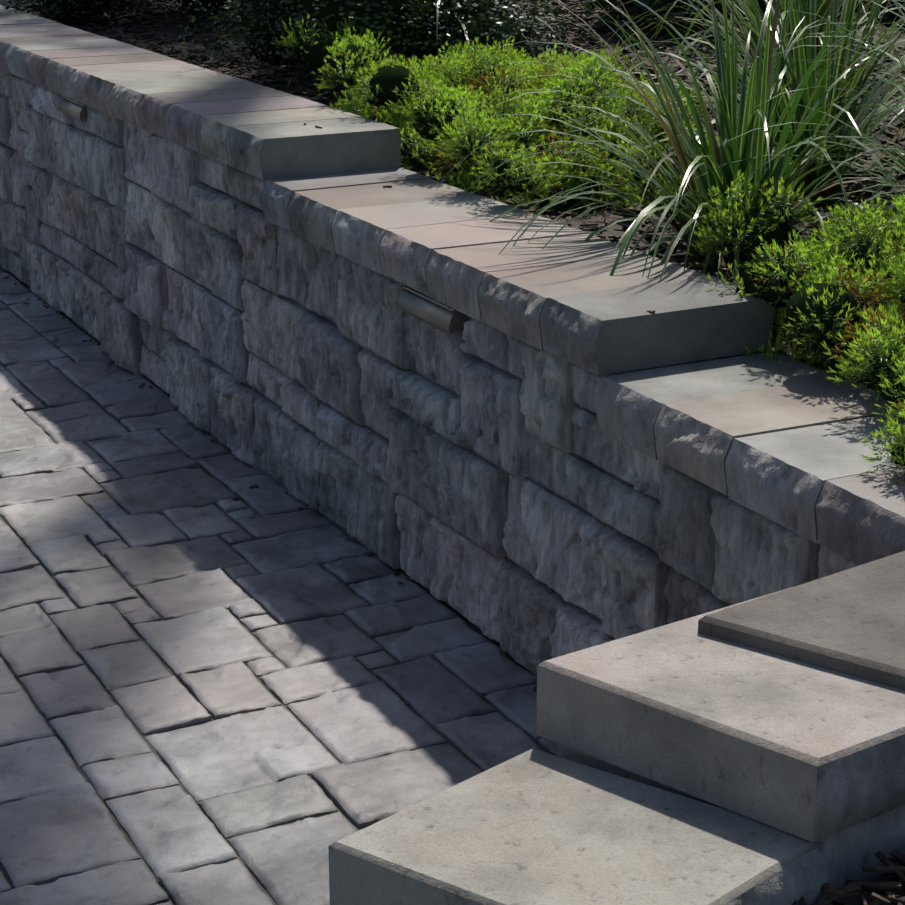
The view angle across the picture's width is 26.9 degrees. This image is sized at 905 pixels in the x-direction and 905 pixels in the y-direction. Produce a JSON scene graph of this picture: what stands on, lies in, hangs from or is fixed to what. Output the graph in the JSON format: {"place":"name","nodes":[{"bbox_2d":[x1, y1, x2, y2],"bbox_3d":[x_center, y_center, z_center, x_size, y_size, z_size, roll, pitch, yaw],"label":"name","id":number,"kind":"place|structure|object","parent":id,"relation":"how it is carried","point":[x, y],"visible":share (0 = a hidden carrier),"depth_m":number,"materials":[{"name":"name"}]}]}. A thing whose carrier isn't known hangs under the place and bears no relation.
{"place":"outdoors","nodes":[
{"label":"outdoors","id":0,"kind":"place"},
{"bbox_2d":[0,265,551,904],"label":"patio joint sand","id":1,"kind":"structure","parent":0,"point":[170,671],"depth_m":3.51,"materials":[{"name":"grey sand"}]},
{"bbox_2d":[0,268,555,904],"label":"patio pavers","id":2,"kind":"object","parent":1,"relation":"on","point":[248,760],"visible":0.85,"depth_m":3.47,"materials":[{"name":"stone"}]},
{"bbox_2d":[4,123,654,691],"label":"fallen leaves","id":3,"kind":"object","parent":2,"relation":"on","point":[286,491],"visible":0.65,"depth_m":4.26,"materials":[{"name":"brown plant"}]},
{"bbox_2d":[0,69,858,675],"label":"retaining wall blocks","id":4,"kind":"structure","parent":2,"relation":"on","point":[506,495],"depth_m":3.88,"materials":[{"name":"stone"}]},
{"bbox_2d":[61,96,87,121],"bbox_3d":[-1.058,-0.995,5.460,0.094,0.051,0.190,-9,20,-26],"label":"wall light","id":5,"kind":"object","parent":4,"relation":"attached to","point":[74,109],"visible":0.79,"depth_m":5.42,"materials":[{"name":"grey metal"}]},
{"bbox_2d":[399,286,467,334],"bbox_3d":[-0.013,-0.274,3.571,0.094,0.051,0.210,-9,20,-26],"label":"wall light","id":6,"kind":"object","parent":4,"relation":"attached to","point":[430,311],"visible":0.69,"depth_m":3.53,"materials":[{"name":"grey metal"}]},
{"bbox_2d":[0,5,904,564],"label":"wall coping caps","id":7,"kind":"object","parent":4,"relation":"on","point":[774,439],"depth_m":3.28,"materials":[{"name":"grey stone"}]},
{"bbox_2d":[0,0,904,904],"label":"planting bed mulch","id":8,"kind":"object","parent":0,"point":[600,220],"depth_m":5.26,"materials":[{"name":"brown wood"}]},
{"bbox_2d":[1,0,238,29],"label":"cotoneaster shrub","id":9,"kind":"object","parent":8,"relation":"on","point":[82,12],"visible":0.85,"depth_m":7.04,"materials":[{"name":"green plant"}]},
{"bbox_2d":[176,0,587,84],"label":"cotoneaster shrub","id":10,"kind":"object","parent":8,"relation":"on","point":[261,28],"visible":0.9,"depth_m":5.20,"materials":[{"name":"green plant"}]},
{"bbox_2d":[258,0,606,87],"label":"variegated grass","id":11,"kind":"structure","parent":8,"relation":"on","point":[463,26],"depth_m":5.40,"materials":[{"name":"green plant"}]},
{"bbox_2d":[270,13,720,216],"bbox_3d":[0.154,-0.809,4.629,0.946,0.417,1.554,-9,20,-26],"label":"juniper shrub","id":12,"kind":"object","parent":8,"relation":"on","point":[437,107],"visible":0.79,"depth_m":4.34,"materials":[{"name":"green plant"}]},
{"bbox_2d":[328,551,904,904],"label":"steps","id":13,"kind":"structure","parent":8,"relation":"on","point":[750,752],"depth_m":1.91,"materials":[{"name":"concrete"}]},
{"bbox_2d":[432,0,904,283],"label":"variegated grass","id":14,"kind":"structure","parent":8,"relation":"on","point":[686,145],"depth_m":3.61,"materials":[{"name":"green plant"}]},
{"bbox_2d":[537,0,904,203],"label":"variegated grass","id":15,"kind":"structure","parent":8,"relation":"on","point":[804,57],"depth_m":4.17,"materials":[{"name":"green plant"}]},
{"bbox_2d":[552,0,904,39],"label":"shrub","id":16,"kind":"object","parent":8,"relation":"on","point":[634,8],"visible":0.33,"depth_m":6.09,"materials":[{"name":"green plant"}]},
{"bbox_2d":[579,0,904,89],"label":"variegated grass","id":17,"kind":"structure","parent":8,"relation":"on","point":[823,10],"depth_m":5.10,"materials":[{"name":"green plant"}]},
{"bbox_2d":[659,0,904,285],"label":"variegated grass","id":18,"kind":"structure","parent":8,"relation":"on","point":[893,158],"depth_m":3.48,"materials":[{"name":"green plant"}]},
{"bbox_2d":[684,170,904,485],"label":"juniper shrub","id":19,"kind":"object","parent":8,"relation":"on","point":[852,329],"visible":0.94,"depth_m":3.08,"materials":[{"name":"green plant"}]},
{"bbox_2d":[775,0,904,218],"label":"variegated grass","id":20,"kind":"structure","parent":8,"relation":"on","point":[890,173],"depth_m":3.98,"materials":[{"name":"green plant"}]},
{"label":"terrain","id":21,"kind":"structure","parent":0,"visible":0},
{"bbox_2d":[718,354,743,358],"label":"retaining wall","id":22,"kind":"structure","parent":21,"relation":"on","point":[731,356],"depth_m":3.16,"materials":[{"name":"black stone"}]}
]}

